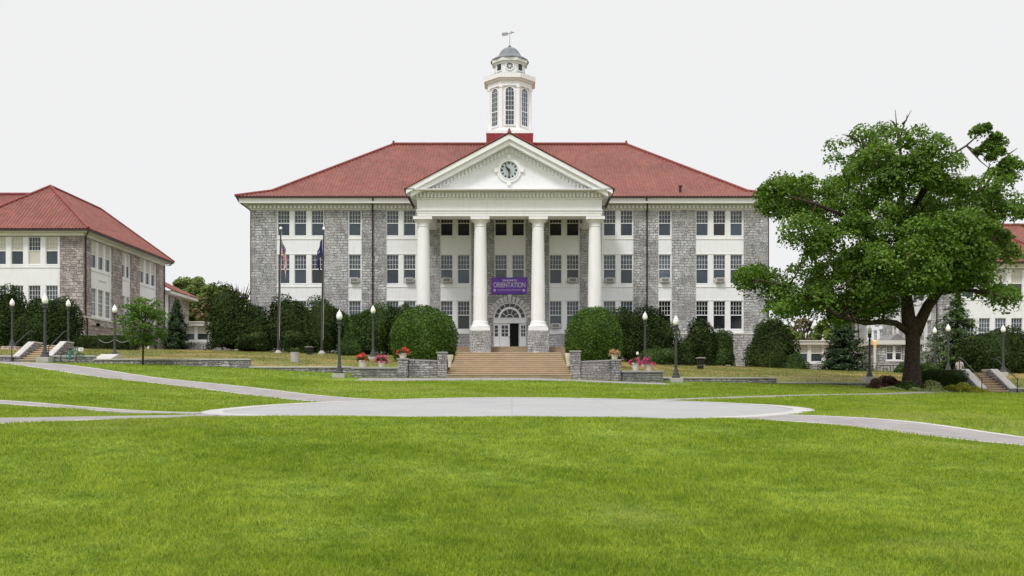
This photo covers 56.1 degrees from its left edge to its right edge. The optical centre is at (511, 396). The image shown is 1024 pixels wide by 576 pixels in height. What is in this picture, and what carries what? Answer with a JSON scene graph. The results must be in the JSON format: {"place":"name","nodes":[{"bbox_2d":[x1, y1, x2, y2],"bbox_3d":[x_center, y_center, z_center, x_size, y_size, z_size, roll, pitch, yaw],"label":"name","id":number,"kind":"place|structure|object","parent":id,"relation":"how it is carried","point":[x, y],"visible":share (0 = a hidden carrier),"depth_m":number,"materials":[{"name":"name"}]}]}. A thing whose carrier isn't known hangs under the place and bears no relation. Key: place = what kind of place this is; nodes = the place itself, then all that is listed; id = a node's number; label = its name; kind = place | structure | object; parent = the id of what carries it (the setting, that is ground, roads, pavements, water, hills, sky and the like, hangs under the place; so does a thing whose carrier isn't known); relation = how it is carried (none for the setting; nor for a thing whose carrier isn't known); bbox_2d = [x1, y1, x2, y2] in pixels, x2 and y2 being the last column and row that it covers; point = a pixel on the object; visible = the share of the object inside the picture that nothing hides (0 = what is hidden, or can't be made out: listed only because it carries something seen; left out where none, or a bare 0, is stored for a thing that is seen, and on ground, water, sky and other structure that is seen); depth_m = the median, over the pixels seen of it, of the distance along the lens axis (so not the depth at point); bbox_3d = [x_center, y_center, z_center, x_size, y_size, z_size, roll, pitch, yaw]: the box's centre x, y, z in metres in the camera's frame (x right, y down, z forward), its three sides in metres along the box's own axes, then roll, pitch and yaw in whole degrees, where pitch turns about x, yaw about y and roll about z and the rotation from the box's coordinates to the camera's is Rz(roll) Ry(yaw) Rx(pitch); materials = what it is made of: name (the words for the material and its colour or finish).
{"place":"outdoors","nodes":[
{"label":"outdoors","id":0,"kind":"place"},
{"bbox_2d":[0,401,199,412],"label":"path","id":1,"kind":"structure","parent":0,"point":[35,404],"depth_m":25.16,"materials":[{"name":"grey concrete"}]},
{"bbox_2d":[0,415,229,422],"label":"path","id":2,"kind":"structure","parent":0,"point":[49,419],"depth_m":17.16,"materials":[{"name":"grey concrete"}]},
{"bbox_2d":[1,362,372,402],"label":"path","id":3,"kind":"structure","parent":0,"point":[124,376],"depth_m":41.50,"materials":[{"name":"grey concrete"}]},
{"bbox_2d":[223,398,792,417],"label":"plaza","id":4,"kind":"structure","parent":0,"point":[491,407],"depth_m":27.07,"materials":[{"name":"grey concrete"}]},
{"bbox_2d":[200,397,814,418],"bbox_3d":[-0.100,0.358,27.200,16.600,0.683,16.600,0,0,0],"label":"plaza border","id":5,"kind":"object","parent":4,"relation":"on","point":[798,410],"visible":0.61,"depth_m":27.65,"materials":[{"name":"concrete"}]},
{"bbox_2d":[0,346,1023,575],"bbox_3d":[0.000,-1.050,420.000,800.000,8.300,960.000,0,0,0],"label":"ground","id":6,"kind":"structure","parent":0,"point":[668,374],"depth_m":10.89,"materials":[{"name":"plant"}]},
{"bbox_2d":[0,283,30,346],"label":"shrub","id":7,"kind":"object","parent":6,"relation":"on","point":[19,310],"visible":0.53,"depth_m":73.23,"materials":[{"name":"green plant"}]},
{"bbox_2d":[11,331,73,361],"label":"side steps","id":8,"kind":"structure","parent":6,"relation":"on","point":[31,351],"depth_m":58.12,"materials":[{"name":"beige concrete"}]},
{"bbox_2d":[36,357,53,362],"bbox_3d":[-27.439,-2.038,56.400,0.720,0.575,0.720,0,0,0],"label":"lamp pedestal","id":9,"kind":"object","parent":6,"relation":"on","point":[44,359],"visible":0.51,"depth_m":56.04,"materials":[{"name":"concrete"}]},
{"bbox_2d":[40,294,48,356],"bbox_3d":[-27.439,-4.195,56.400,0.480,3.736,0.480,0,0,0],"label":"street lamp","id":10,"kind":"object","parent":9,"relation":"on","point":[44,304],"visible":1,"depth_m":56.33,"materials":[{"name":"metal"}]},
{"bbox_2d":[10,295,85,346],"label":"shrub","id":11,"kind":"object","parent":6,"relation":"on","point":[56,320],"visible":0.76,"depth_m":72.61,"materials":[{"name":"green plant"}]},
{"bbox_2d":[49,355,96,362],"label":"retaining wall","id":12,"kind":"structure","parent":6,"relation":"on","point":[87,358],"depth_m":56.82,"materials":[{"name":"stone"}]},
{"bbox_2d":[0,185,197,348],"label":"classroom building","id":13,"kind":"structure","parent":6,"relation":"on","point":[96,263],"depth_m":84.03,"materials":[{"name":"stone"}]},
{"bbox_2d":[10,237,23,265],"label":"window","id":14,"kind":"structure","parent":13,"relation":"in","point":[16,242],"depth_m":82.24,"materials":[{"name":"glass"}]},
{"bbox_2d":[28,237,40,265],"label":"window","id":15,"kind":"structure","parent":13,"relation":"in","point":[34,242],"depth_m":82.24,"materials":[{"name":"beige glass"}]},
{"bbox_2d":[45,237,57,265],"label":"window","id":16,"kind":"structure","parent":13,"relation":"in","point":[51,242],"depth_m":82.24,"materials":[{"name":"grey glass"}]},
{"bbox_2d":[66,335,140,349],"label":"hedge","id":17,"kind":"object","parent":6,"relation":"on","point":[86,341],"visible":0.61,"depth_m":73.26,"materials":[{"name":"green plant"}]},
{"bbox_2d":[113,296,170,364],"bbox_3d":[-21.142,-3.714,55.155,3.026,4.216,2.903,0,0,0],"label":"young tree","id":18,"kind":"object","parent":6,"relation":"on","point":[151,313],"visible":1,"depth_m":54.93,"materials":[{"name":"green plant"}]},
{"bbox_2d":[94,359,251,368],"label":"retaining wall","id":19,"kind":"structure","parent":6,"relation":"on","point":[238,363],"depth_m":56.82,"materials":[{"name":"stone"}]},
{"bbox_2d":[157,297,199,349],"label":"narrow conifer","id":20,"kind":"object","parent":6,"relation":"on","point":[177,336],"visible":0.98,"depth_m":79.69,"materials":[{"name":"green plant"}]},
{"bbox_2d":[171,276,208,320],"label":"tree","id":21,"kind":"object","parent":6,"relation":"on","point":[189,285],"visible":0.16,"depth_m":126.39,"materials":[{"name":"green plant"}]},
{"bbox_2d":[182,321,237,350],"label":"link building","id":22,"kind":"structure","parent":6,"relation":"on","point":[197,331],"depth_m":101.02,"materials":[{"name":"white stone"}]},
{"bbox_2d":[192,283,236,320],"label":"tree","id":23,"kind":"object","parent":6,"relation":"on","point":[204,292],"visible":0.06,"depth_m":122.81,"materials":[{"name":"green plant"}]},
{"bbox_2d":[202,280,272,350],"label":"shrub","id":24,"kind":"object","parent":6,"relation":"on","point":[231,317],"visible":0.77,"depth_m":78.70,"materials":[{"name":"green plant"}]},
{"bbox_2d":[235,331,269,350],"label":"shrub","id":25,"kind":"object","parent":6,"relation":"on","point":[255,341],"visible":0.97,"depth_m":75.98,"materials":[{"name":"green plant"}]},
{"bbox_2d":[274,227,281,352],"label":"flagpole","id":26,"kind":"object","parent":6,"relation":"on","point":[278,321],"visible":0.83,"depth_m":73.91,"materials":[{"name":"grey metal"}]},
{"bbox_2d":[263,293,309,351],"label":"shrub","id":27,"kind":"object","parent":6,"relation":"on","point":[291,317],"visible":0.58,"depth_m":78.80,"materials":[{"name":"green plant"}]},
{"bbox_2d":[280,330,316,352],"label":"shrub","id":28,"kind":"object","parent":6,"relation":"on","point":[298,339],"visible":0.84,"depth_m":75.72,"materials":[{"name":"green plant"}]},
{"bbox_2d":[249,366,352,372],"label":"retaining wall","id":29,"kind":"structure","parent":6,"relation":"on","point":[346,369],"depth_m":56.82,"materials":[{"name":"stone"}]},
{"bbox_2d":[318,227,325,354],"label":"flagpole","id":30,"kind":"object","parent":6,"relation":"on","point":[321,352],"visible":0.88,"depth_m":73.92,"materials":[{"name":"grey metal"}]},
{"bbox_2d":[302,293,346,352],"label":"shrub","id":31,"kind":"object","parent":6,"relation":"on","point":[313,319],"visible":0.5,"depth_m":77.00,"materials":[{"name":"green plant"}]},
{"bbox_2d":[332,373,346,377],"bbox_3d":[-9.891,-1.100,55.000,0.720,0.457,0.720,0,0,0],"label":"lamp pedestal","id":32,"kind":"object","parent":6,"relation":"on","point":[339,375],"visible":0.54,"depth_m":54.64,"materials":[{"name":"concrete"}]},
{"bbox_2d":[335,310,343,372],"bbox_3d":[-9.891,-3.163,55.000,0.480,3.667,0.480,0,0,0],"label":"street lamp","id":33,"kind":"object","parent":32,"relation":"on","point":[339,323],"visible":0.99,"depth_m":54.93,"materials":[{"name":"metal"}]},
{"bbox_2d":[336,331,365,355],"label":"shrub","id":34,"kind":"object","parent":6,"relation":"on","point":[352,344],"visible":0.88,"depth_m":73.39,"materials":[{"name":"green plant"}]},
{"bbox_2d":[336,301,393,353],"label":"shrub","id":35,"kind":"object","parent":6,"relation":"on","point":[359,325],"visible":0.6,"depth_m":76.16,"materials":[{"name":"green plant"}]},
{"bbox_2d":[351,367,398,377],"bbox_3d":[-7.835,-0.898,55.700,2.728,1.596,1.720,0,0,0],"label":"planter box","id":36,"kind":"object","parent":6,"relation":"on","point":[374,372],"visible":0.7,"depth_m":54.90,"materials":[{"name":"stone"}]},
{"bbox_2d":[383,303,410,354],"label":"shrub","id":37,"kind":"object","parent":6,"relation":"on","point":[398,312],"visible":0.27,"depth_m":75.58,"materials":[{"name":"green plant"}]},
{"bbox_2d":[397,352,447,377],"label":"flank wall","id":38,"kind":"structure","parent":6,"relation":"on","point":[410,368],"depth_m":54.96,"materials":[{"name":"stone"}]},
{"bbox_2d":[390,304,458,361],"bbox_3d":[-5.592,-4.043,61.450,4.400,3.776,4.257,0,0,0],"label":"clipped bush","id":39,"kind":"object","parent":6,"relation":"on","point":[425,332],"visible":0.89,"depth_m":60.14,"materials":[{"name":"green plant"}]},
{"bbox_2d":[234,31,768,365],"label":"stone hall","id":40,"kind":"structure","parent":6,"relation":"on","point":[509,198],"depth_m":86.04,"materials":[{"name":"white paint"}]},
{"bbox_2d":[277,210,289,236],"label":"window","id":41,"kind":"structure","parent":40,"relation":"in","point":[283,215],"depth_m":86.25,"materials":[{"name":"glass"}]},
{"bbox_2d":[277,255,289,284],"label":"window","id":42,"kind":"structure","parent":40,"relation":"in","point":[284,280],"depth_m":86.25,"materials":[{"name":"glass"}]},
{"bbox_2d":[294,210,306,236],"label":"window","id":43,"kind":"structure","parent":40,"relation":"in","point":[300,216],"depth_m":86.25,"materials":[{"name":"grey glass"}]},
{"bbox_2d":[294,255,306,284],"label":"window","id":44,"kind":"structure","parent":40,"relation":"in","point":[300,261],"depth_m":86.25,"materials":[{"name":"grey glass"}]},
{"bbox_2d":[311,255,321,284],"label":"window","id":45,"kind":"structure","parent":40,"relation":"in","point":[316,273],"depth_m":86.25,"materials":[{"name":"glass"}]},
{"bbox_2d":[311,210,323,236],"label":"window","id":46,"kind":"structure","parent":40,"relation":"in","point":[317,215],"depth_m":86.25,"materials":[{"name":"glass"}]},
{"bbox_2d":[348,210,360,236],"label":"window","id":47,"kind":"structure","parent":40,"relation":"in","point":[354,215],"depth_m":86.25,"materials":[{"name":"glass"}]},
{"bbox_2d":[348,255,360,284],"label":"window","id":48,"kind":"structure","parent":40,"relation":"in","point":[354,260],"depth_m":86.25,"materials":[{"name":"glass"}]},
{"bbox_2d":[386,210,398,236],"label":"window","id":49,"kind":"structure","parent":40,"relation":"in","point":[392,215],"depth_m":86.25,"materials":[{"name":"glass"}]},
{"bbox_2d":[386,255,398,284],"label":"window","id":50,"kind":"structure","parent":40,"relation":"in","point":[392,260],"depth_m":86.25,"materials":[{"name":"grey glass"}]},
{"bbox_2d":[403,210,415,236],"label":"window","id":51,"kind":"structure","parent":40,"relation":"in","point":[409,224],"depth_m":86.25,"materials":[{"name":"glass"}]},
{"bbox_2d":[403,255,415,284],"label":"window","id":52,"kind":"structure","parent":40,"relation":"in","point":[409,260],"depth_m":86.25,"materials":[{"name":"glass"}]},
{"bbox_2d":[440,255,452,284],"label":"window","id":53,"kind":"structure","parent":40,"relation":"in","point":[446,260],"depth_m":86.25,"materials":[{"name":"glass"}]},
{"bbox_2d":[457,255,469,284],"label":"window","id":54,"kind":"structure","parent":40,"relation":"in","point":[463,260],"depth_m":86.25,"materials":[{"name":"grey glass"}]},
{"bbox_2d":[457,301,469,329],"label":"window","id":55,"kind":"structure","parent":40,"relation":"in","point":[463,306],"depth_m":86.25,"materials":[{"name":"grey glass"}]},
{"bbox_2d":[495,255,506,277],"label":"window","id":56,"kind":"structure","parent":40,"relation":"in","point":[500,260],"depth_m":86.25,"materials":[{"name":"glass"}]},
{"bbox_2d":[491,276,529,294],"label":"banner","id":57,"kind":"object","parent":40,"relation":"attached to","point":[514,285],"visible":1,"depth_m":85.87,"materials":[{"name":"purple fabric"}]},
{"bbox_2d":[512,255,523,276],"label":"window","id":58,"kind":"structure","parent":40,"relation":"in","point":[517,260],"depth_m":86.25,"materials":[{"name":"glass"}]},
{"bbox_2d":[549,220,561,236],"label":"window","id":59,"kind":"structure","parent":40,"relation":"in","point":[555,226],"depth_m":86.25,"materials":[{"name":"glass"}]},
{"bbox_2d":[549,255,561,284],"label":"window","id":60,"kind":"structure","parent":40,"relation":"in","point":[555,261],"depth_m":86.25,"materials":[{"name":"grey glass"}]},
{"bbox_2d":[549,301,561,329],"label":"window","id":61,"kind":"structure","parent":40,"relation":"in","point":[555,307],"depth_m":86.25,"materials":[{"name":"glass"}]},
{"bbox_2d":[566,255,578,284],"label":"window","id":62,"kind":"structure","parent":40,"relation":"in","point":[572,260],"depth_m":86.25,"materials":[{"name":"glass"}]},
{"bbox_2d":[603,210,615,236],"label":"window","id":63,"kind":"structure","parent":40,"relation":"in","point":[609,224],"depth_m":86.25,"materials":[{"name":"grey glass"}]},
{"bbox_2d":[603,255,615,284],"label":"window","id":64,"kind":"structure","parent":40,"relation":"in","point":[609,261],"depth_m":86.25,"materials":[{"name":"grey glass"}]},
{"bbox_2d":[620,210,632,236],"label":"window","id":65,"kind":"structure","parent":40,"relation":"in","point":[626,216],"depth_m":86.25,"materials":[{"name":"grey glass"}]},
{"bbox_2d":[620,255,632,284],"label":"window","id":66,"kind":"structure","parent":40,"relation":"in","point":[626,261],"depth_m":86.25,"materials":[{"name":"grey glass"}]},
{"bbox_2d":[658,210,670,236],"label":"window","id":67,"kind":"structure","parent":40,"relation":"in","point":[664,215],"depth_m":86.25,"materials":[{"name":"glass"}]},
{"bbox_2d":[658,255,670,284],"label":"window","id":68,"kind":"structure","parent":40,"relation":"in","point":[664,260],"depth_m":86.25,"materials":[{"name":"glass"}]},
{"bbox_2d":[696,210,708,236],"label":"window","id":69,"kind":"structure","parent":40,"relation":"in","point":[701,215],"depth_m":86.25,"materials":[{"name":"glass"}]},
{"bbox_2d":[696,255,708,284],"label":"window","id":70,"kind":"structure","parent":40,"relation":"in","point":[701,260],"depth_m":86.25,"materials":[{"name":"grey glass"}]},
{"bbox_2d":[696,301,708,329],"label":"window","id":71,"kind":"structure","parent":40,"relation":"in","point":[701,306],"depth_m":86.25,"materials":[{"name":"white paint"}]},
{"bbox_2d":[713,210,725,236],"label":"window","id":72,"kind":"structure","parent":40,"relation":"in","point":[718,215],"depth_m":86.25,"materials":[{"name":"glass"}]},
{"bbox_2d":[713,255,725,284],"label":"window","id":73,"kind":"structure","parent":40,"relation":"in","point":[718,260],"depth_m":86.25,"materials":[{"name":"glass"}]},
{"bbox_2d":[713,301,725,329],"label":"window","id":74,"kind":"structure","parent":40,"relation":"in","point":[718,306],"depth_m":86.25,"materials":[{"name":"glass"}]},
{"bbox_2d":[730,210,742,236],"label":"window","id":75,"kind":"structure","parent":40,"relation":"in","point":[735,215],"depth_m":86.25,"materials":[{"name":"glass"}]},
{"bbox_2d":[730,301,742,329],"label":"window","id":76,"kind":"structure","parent":40,"relation":"in","point":[735,306],"depth_m":86.25,"materials":[{"name":"glass"}]},
{"bbox_2d":[0,348,1023,385],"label":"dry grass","id":77,"kind":"structure","parent":6,"relation":"on","point":[103,351],"depth_m":65.70,"materials":[{"name":"green plant"}]},
{"bbox_2d":[563,306,623,360],"bbox_3d":[5.234,-3.919,61.415,3.929,3.822,4.110,0,0,0],"label":"clipped bush","id":78,"kind":"object","parent":6,"relation":"on","point":[594,335],"visible":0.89,"depth_m":60.15,"materials":[{"name":"green plant"}]},
{"bbox_2d":[569,350,620,380],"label":"flank wall","id":79,"kind":"structure","parent":6,"relation":"on","point":[604,370],"depth_m":54.96,"materials":[{"name":"stone"}]},
{"bbox_2d":[611,306,643,359],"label":"shrub","id":80,"kind":"object","parent":6,"relation":"on","point":[631,338],"visible":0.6,"depth_m":75.02,"materials":[{"name":"green plant"}]},
{"bbox_2d":[621,371,663,382],"bbox_3d":[7.482,-0.797,55.700,2.435,1.394,1.720,0,0,0],"label":"planter box","id":81,"kind":"object","parent":6,"relation":"on","point":[644,376],"visible":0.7,"depth_m":54.90,"materials":[{"name":"stone"}]},
{"bbox_2d":[624,304,681,360],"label":"shrub","id":82,"kind":"object","parent":6,"relation":"on","point":[660,332],"visible":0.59,"depth_m":76.82,"materials":[{"name":"green plant"}]},
{"bbox_2d":[638,345,674,364],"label":"shrub","id":83,"kind":"object","parent":6,"relation":"on","point":[658,355],"visible":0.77,"depth_m":74.09,"materials":[{"name":"green plant"}]},
{"bbox_2d":[672,336,696,365],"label":"shrub","id":84,"kind":"object","parent":6,"relation":"on","point":[686,352],"visible":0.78,"depth_m":76.31,"materials":[{"name":"green plant"}]},
{"bbox_2d":[686,317,717,365],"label":"shrub","id":85,"kind":"object","parent":6,"relation":"on","point":[703,338],"visible":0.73,"depth_m":78.04,"materials":[{"name":"green plant"}]},
{"bbox_2d":[663,377,776,383],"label":"retaining wall","id":86,"kind":"structure","parent":6,"relation":"on","point":[770,380],"depth_m":56.82,"materials":[{"name":"stone"}]},
{"bbox_2d":[707,326,735,365],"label":"shrub","id":87,"kind":"object","parent":6,"relation":"on","point":[724,354],"visible":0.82,"depth_m":78.91,"materials":[{"name":"green plant"}]},
{"bbox_2d":[742,315,800,367],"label":"shrub","id":88,"kind":"object","parent":6,"relation":"on","point":[771,344],"visible":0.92,"depth_m":78.75,"materials":[{"name":"green plant"}]},
{"bbox_2d":[781,351,810,368],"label":"shrub","id":89,"kind":"object","parent":6,"relation":"on","point":[794,360],"visible":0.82,"depth_m":78.31,"materials":[{"name":"green plant"}]},
{"bbox_2d":[788,317,821,339],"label":"tree","id":90,"kind":"object","parent":6,"relation":"on","point":[808,323],"visible":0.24,"depth_m":129.90,"materials":[{"name":"green plant"}]},
{"bbox_2d":[808,319,834,339],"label":"tree","id":91,"kind":"object","parent":6,"relation":"on","point":[818,332],"visible":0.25,"depth_m":125.21,"materials":[{"name":"green plant"}]},
{"bbox_2d":[793,340,867,369],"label":"link building","id":92,"kind":"structure","parent":6,"relation":"on","point":[810,350],"depth_m":101.05,"materials":[{"name":"white paint"}]},
{"bbox_2d":[815,311,887,370],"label":"spruce tree","id":93,"kind":"object","parent":6,"relation":"on","point":[844,345],"visible":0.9,"depth_m":79.34,"materials":[{"name":"green plant"}]},
{"bbox_2d":[776,382,969,385],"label":"retaining wall","id":94,"kind":"structure","parent":6,"relation":"on","point":[846,383],"depth_m":56.82,"materials":[{"name":"stone"}]},
{"bbox_2d":[730,110,1023,388],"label":"shade tree","id":95,"kind":"object","parent":6,"relation":"on","point":[943,259],"visible":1,"depth_m":50.01,"materials":[{"name":"green plant"}]},
{"bbox_2d":[858,333,927,370],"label":"entrance porch","id":96,"kind":"object","parent":6,"relation":"on","point":[890,349],"visible":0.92,"depth_m":84.50,"materials":[{"name":"paint"}]},
{"bbox_2d":[827,223,1023,366],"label":"classroom building","id":97,"kind":"structure","parent":6,"relation":"on","point":[986,318],"depth_m":88.23,"materials":[{"name":"white paint"}]},
{"bbox_2d":[921,369,969,388],"bbox_3d":[24.416,-0.927,54.828,2.948,1.356,2.010,0,0,0],"label":"hedge","id":98,"kind":"object","parent":6,"relation":"on","point":[944,378],"visible":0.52,"depth_m":54.08,"materials":[{"name":"green plant"}]},
{"bbox_2d":[920,293,989,372],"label":"hemlock tree","id":99,"kind":"object","parent":6,"relation":"on","point":[959,313],"visible":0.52,"depth_m":81.61,"materials":[{"name":"green plant"}]},
{"bbox_2d":[950,327,1020,373],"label":"shrub","id":100,"kind":"object","parent":6,"relation":"on","point":[979,352],"visible":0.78,"depth_m":77.69,"materials":[{"name":"green plant"}]},
{"bbox_2d":[953,358,1017,392],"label":"side steps","id":101,"kind":"structure","parent":6,"relation":"on","point":[993,380],"depth_m":56.68,"materials":[{"name":"beige concrete"}]},
{"bbox_2d":[992,325,1023,372],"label":"shrub","id":102,"kind":"object","parent":6,"relation":"on","point":[1019,334],"visible":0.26,"depth_m":77.29,"materials":[{"name":"green plant"}]},
{"bbox_2d":[355,378,668,384],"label":"path","id":103,"kind":"structure","parent":0,"point":[435,379],"depth_m":53.21,"materials":[{"name":"grey concrete"}]},
{"bbox_2d":[447,352,570,378],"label":"steps","id":104,"kind":"structure","parent":103,"relation":"on","point":[550,365],"depth_m":57.40,"materials":[{"name":"beige brick"}]},
{"bbox_2d":[0,0,1023,339],"label":"sky","id":105,"kind":"structure","parent":0,"point":[153,114],"materials":[{"name":"white"}]},
{"bbox_2d":[650,392,938,399],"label":"path","id":106,"kind":"structure","parent":0,"point":[791,395],"depth_m":40.14,"materials":[{"name":"concrete"}]},
{"bbox_2d":[747,415,1023,444],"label":"path","id":107,"kind":"structure","parent":0,"point":[925,429],"depth_m":18.36,"materials":[{"name":"grey concrete"}]},
{"bbox_2d":[787,414,1023,437],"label":"path edge","id":108,"kind":"object","parent":107,"relation":"on","point":[921,423],"visible":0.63,"depth_m":19.02,"materials":[{"name":"concrete"}]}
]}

